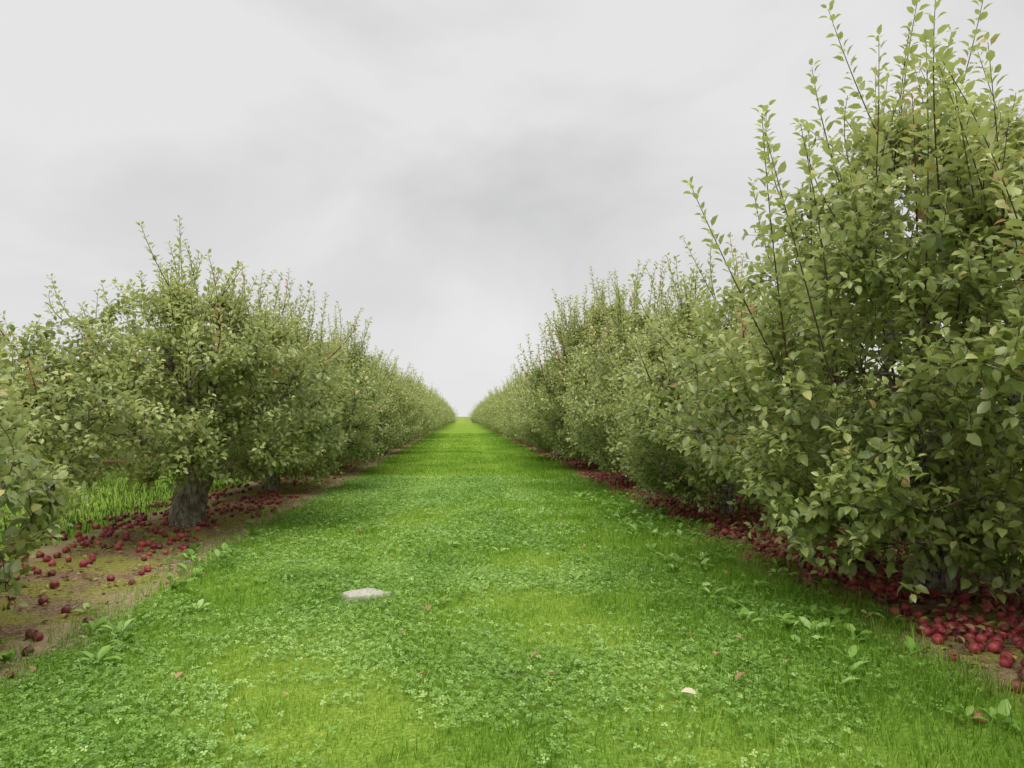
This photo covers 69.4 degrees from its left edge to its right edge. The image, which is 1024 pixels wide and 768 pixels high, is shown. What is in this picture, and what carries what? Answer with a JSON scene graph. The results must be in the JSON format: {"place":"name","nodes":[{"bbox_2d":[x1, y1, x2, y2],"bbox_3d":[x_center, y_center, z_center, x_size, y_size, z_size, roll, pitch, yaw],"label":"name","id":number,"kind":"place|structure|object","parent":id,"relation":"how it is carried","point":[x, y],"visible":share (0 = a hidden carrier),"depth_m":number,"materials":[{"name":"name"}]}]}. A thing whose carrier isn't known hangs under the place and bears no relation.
{"place":"outdoors","nodes":[
{"label":"outdoors","id":0,"kind":"place"},
{"bbox_2d":[0,417,1023,767],"bbox_3d":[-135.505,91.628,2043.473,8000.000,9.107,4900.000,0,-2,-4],"label":"orchard ground","id":1,"kind":"structure","parent":0,"point":[76,595],"depth_m":4.63,"materials":[{"name":"green plant"}]},
{"bbox_2d":[0,323,75,472],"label":"apple tree","id":2,"kind":"object","parent":1,"relation":"on","point":[15,338],"visible":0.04,"depth_m":16.99,"materials":[{"name":"green plant"}]},
{"bbox_2d":[0,340,99,615],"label":"apple tree","id":3,"kind":"object","parent":1,"relation":"on","point":[47,502],"visible":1,"depth_m":4.89,"materials":[{"name":"green plant"}]},
{"bbox_2d":[19,341,150,460],"bbox_3d":[-12.253,0.559,20.922,4.442,3.764,5.791,2,-3,-35],"label":"apple tree","id":4,"kind":"object","parent":1,"relation":"on","point":[122,446],"visible":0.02,"depth_m":20.61,"materials":[{"name":"green plant"}]},
{"bbox_2d":[108,347,160,456],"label":"apple tree","id":5,"kind":"object","parent":1,"relation":"on","point":[151,420],"visible":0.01,"depth_m":24.65,"materials":[{"name":"green plant"}]},
{"bbox_2d":[0,215,377,526],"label":"apple tree","id":6,"kind":"object","parent":1,"relation":"on","point":[191,445],"visible":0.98,"depth_m":8.94,"materials":[{"name":"green plant"}]},
{"bbox_2d":[176,269,395,489],"bbox_3d":[-4.447,-0.031,14.627,4.740,4.476,5.248,1,-3,-22],"label":"apple tree","id":7,"kind":"object","parent":1,"relation":"on","point":[323,465],"visible":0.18,"depth_m":14.31,"materials":[{"name":"green plant"}]},
{"bbox_2d":[252,301,417,471],"bbox_3d":[-4.808,0.126,19.430,4.188,4.574,6.465,0,-2,1],"label":"apple tree","id":8,"kind":"object","parent":1,"relation":"on","point":[383,440],"visible":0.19,"depth_m":19.28,"materials":[{"name":"green plant"}]},
{"bbox_2d":[339,588,391,602],"bbox_3d":[-1.218,1.775,6.174,0.441,0.098,0.272,0,-2,-10],"label":"flat stone","id":9,"kind":"object","parent":1,"relation":"on","point":[366,592],"visible":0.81,"depth_m":6.11,"materials":[{"name":"beige stone"}]},
{"bbox_2d":[352,336,424,460],"bbox_3d":[-5.324,0.529,24.162,4.915,4.145,6.111,0,-2,4],"label":"apple tree","id":10,"kind":"object","parent":1,"relation":"on","point":[406,411],"visible":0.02,"depth_m":24.33,"materials":[{"name":"green plant"}]},
{"bbox_2d":[369,346,432,448],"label":"apple tree","id":11,"kind":"object","parent":1,"relation":"on","point":[420,409],"visible":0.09,"depth_m":28.86,"materials":[{"name":"green plant"}]},
{"bbox_2d":[379,364,437,445],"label":"apple tree","id":12,"kind":"object","parent":1,"relation":"on","point":[425,421],"visible":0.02,"depth_m":33.68,"materials":[{"name":"green plant"}]},
{"bbox_2d":[388,359,433,440],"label":"apple tree","id":13,"kind":"object","parent":1,"relation":"on","point":[416,388],"visible":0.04,"depth_m":37.94,"materials":[{"name":"green plant"}]},
{"bbox_2d":[389,363,438,435],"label":"apple tree","id":14,"kind":"object","parent":1,"relation":"on","point":[428,424],"visible":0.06,"depth_m":42.21,"materials":[{"name":"green plant"}]},
{"bbox_2d":[415,382,446,434],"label":"apple tree","id":15,"kind":"object","parent":1,"relation":"on","point":[433,424],"visible":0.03,"depth_m":47.54,"materials":[{"name":"green plant"}]},
{"bbox_2d":[418,376,445,434],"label":"apple tree","id":16,"kind":"object","parent":1,"relation":"on","point":[438,413],"visible":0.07,"depth_m":51.32,"materials":[{"name":"green plant"}]},
{"bbox_2d":[419,383,444,431],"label":"apple tree","id":17,"kind":"object","parent":1,"relation":"on","point":[433,405],"visible":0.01,"depth_m":56.45,"materials":[{"name":"green plant"}]},
{"bbox_2d":[427,386,450,428],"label":"apple tree","id":18,"kind":"object","parent":1,"relation":"on","point":[438,406],"visible":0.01,"depth_m":70.60,"materials":[{"name":"green plant"}]},
{"bbox_2d":[432,392,449,426],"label":"apple tree","id":19,"kind":"object","parent":1,"relation":"on","point":[445,418],"visible":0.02,"depth_m":75.79,"materials":[{"name":"green plant"}]},
{"bbox_2d":[431,386,451,427],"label":"apple tree","id":20,"kind":"object","parent":1,"relation":"on","point":[440,403],"visible":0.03,"depth_m":80.35,"materials":[{"name":"green plant"}]},
{"bbox_2d":[473,390,492,426],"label":"apple tree","id":21,"kind":"object","parent":1,"relation":"on","point":[483,405],"visible":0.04,"depth_m":86.04,"materials":[{"name":"green plant"}]},
{"bbox_2d":[472,386,497,428],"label":"apple tree","id":22,"kind":"object","parent":1,"relation":"on","point":[484,406],"visible":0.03,"depth_m":76.33,"materials":[{"name":"green plant"}]},
{"bbox_2d":[475,389,494,423],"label":"apple tree","id":23,"kind":"object","parent":1,"relation":"on","point":[484,401],"visible":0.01,"depth_m":95.18,"materials":[{"name":"green plant"}]},
{"bbox_2d":[477,394,493,426],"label":"apple tree","id":24,"kind":"object","parent":1,"relation":"on","point":[482,415],"visible":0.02,"depth_m":80.46,"materials":[{"name":"green plant"}]},
{"bbox_2d":[479,390,502,428],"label":"apple tree","id":25,"kind":"object","parent":1,"relation":"on","point":[486,412],"visible":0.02,"depth_m":71.40,"materials":[{"name":"green plant"}]},
{"bbox_2d":[473,379,509,432],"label":"apple tree","id":26,"kind":"object","parent":1,"relation":"on","point":[488,417],"visible":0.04,"depth_m":58.18,"materials":[{"name":"green plant"}]},
{"bbox_2d":[483,390,499,427],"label":"apple tree","id":27,"kind":"object","parent":1,"relation":"on","point":[488,423],"depth_m":67.36,"materials":[{"name":"green plant"}]},
{"bbox_2d":[482,383,506,429],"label":"apple tree","id":28,"kind":"object","parent":1,"relation":"on","point":[487,409],"visible":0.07,"depth_m":62.31,"materials":[{"name":"green plant"}]},
{"bbox_2d":[490,374,519,432],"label":"apple tree","id":29,"kind":"object","parent":1,"relation":"on","point":[497,404],"visible":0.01,"depth_m":52.67,"materials":[{"name":"green plant"}]},
{"bbox_2d":[0,490,1020,729],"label":"broadleaf weeds","id":30,"kind":"object","parent":1,"relation":"on","point":[744,613],"visible":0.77,"depth_m":5.76,"materials":[{"name":"green plant"}]},
{"bbox_2d":[0,474,1021,767],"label":"clover patch","id":31,"kind":"object","parent":1,"relation":"on","point":[438,588],"visible":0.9,"depth_m":4.62,"materials":[{"name":"green plant"}]},
{"bbox_2d":[492,373,530,443],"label":"apple tree","id":32,"kind":"object","parent":1,"relation":"on","point":[509,430],"visible":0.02,"depth_m":33.80,"materials":[{"name":"green plant"}]},
{"bbox_2d":[0,433,1023,723],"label":"fallen apples","id":33,"kind":"object","parent":1,"relation":"on","point":[936,633],"visible":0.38,"depth_m":6.98,"materials":[{"name":"red food"}]},
{"bbox_2d":[0,451,1023,694],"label":"fallen leaves","id":34,"kind":"object","parent":1,"relation":"on","point":[949,616],"visible":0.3,"depth_m":6.62,"materials":[{"name":"plant"}]},
{"bbox_2d":[489,366,536,431],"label":"apple tree","id":35,"kind":"object","parent":1,"relation":"on","point":[514,372],"visible":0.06,"depth_m":48.26,"materials":[{"name":"green plant"}]},
{"bbox_2d":[494,367,532,437],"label":"apple tree","id":36,"kind":"object","parent":1,"relation":"on","point":[499,408],"visible":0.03,"depth_m":43.50,"materials":[{"name":"green plant"}]},
{"bbox_2d":[493,367,544,441],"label":"apple tree","id":37,"kind":"object","parent":1,"relation":"on","point":[504,418],"visible":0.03,"depth_m":39.05,"materials":[{"name":"green plant"}]},
{"bbox_2d":[511,671,541,691],"bbox_3d":[0.072,1.628,4.079,0.010,0.030,0.391,1,-3,-27],"label":"fallen twig","id":38,"kind":"object","parent":1,"relation":"on","point":[527,678],"visible":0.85,"depth_m":4.06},
{"bbox_2d":[509,345,564,444],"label":"apple tree","id":39,"kind":"object","parent":1,"relation":"on","point":[520,392],"visible":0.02,"depth_m":29.39,"materials":[{"name":"green plant"}]},
{"bbox_2d":[507,342,574,457],"bbox_3d":[2.386,0.580,24.962,4.992,4.096,5.529,0,-2,6],"label":"apple tree","id":40,"kind":"object","parent":1,"relation":"on","point":[539,442],"visible":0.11,"depth_m":24.06,"materials":[{"name":"green plant"}]},
{"bbox_2d":[512,266,657,467],"bbox_3d":[2.718,-0.466,19.967,5.544,5.772,6.205,0,-2,4],"label":"apple tree","id":41,"kind":"object","parent":1,"relation":"on","point":[551,388],"visible":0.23,"depth_m":19.75,"materials":[{"name":"green plant"}]},
{"bbox_2d":[554,257,756,476],"bbox_3d":[3.172,-0.208,15.635,4.592,4.939,5.085,0,-2,3],"label":"apple tree","id":42,"kind":"object","parent":1,"relation":"on","point":[593,441],"visible":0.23,"depth_m":15.04,"materials":[{"name":"green plant"}]},
{"bbox_2d":[584,232,879,513],"bbox_3d":[3.255,-0.118,10.770,4.050,4.264,6.252,0,-2,-2],"label":"apple tree","id":43,"kind":"object","parent":1,"relation":"on","point":[674,473],"visible":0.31,"depth_m":10.25,"materials":[{"name":"green plant"}]},
{"bbox_2d":[602,0,1023,603],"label":"apple tree","id":44,"kind":"object","parent":1,"relation":"on","point":[882,470],"visible":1,"depth_m":5.39,"materials":[{"name":"green plant"}]},
{"bbox_2d":[840,357,1023,464],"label":"apple tree","id":45,"kind":"object","parent":1,"relation":"on","point":[881,385],"visible":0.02,"depth_m":18.32,"materials":[{"name":"green plant"}]},
{"bbox_2d":[926,327,1023,464],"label":"apple tree","id":46,"kind":"object","parent":1,"relation":"on","point":[1014,445],"visible":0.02,"depth_m":14.17,"materials":[{"name":"green plant"}]},
{"bbox_2d":[0,433,1023,767],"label":"lawn grass","id":47,"kind":"structure","parent":0,"point":[558,469],"depth_m":4.88,"materials":[{"name":"green plant"}]},
{"bbox_2d":[0,459,1023,583],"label":"rough grass","id":48,"kind":"structure","parent":0,"point":[84,507],"depth_m":12.70,"materials":[{"name":"green plant"}]},
{"bbox_2d":[0,0,1023,416],"label":"sky","id":49,"kind":"structure","parent":0,"point":[436,169],"materials":[{"name":"white"}]}
]}

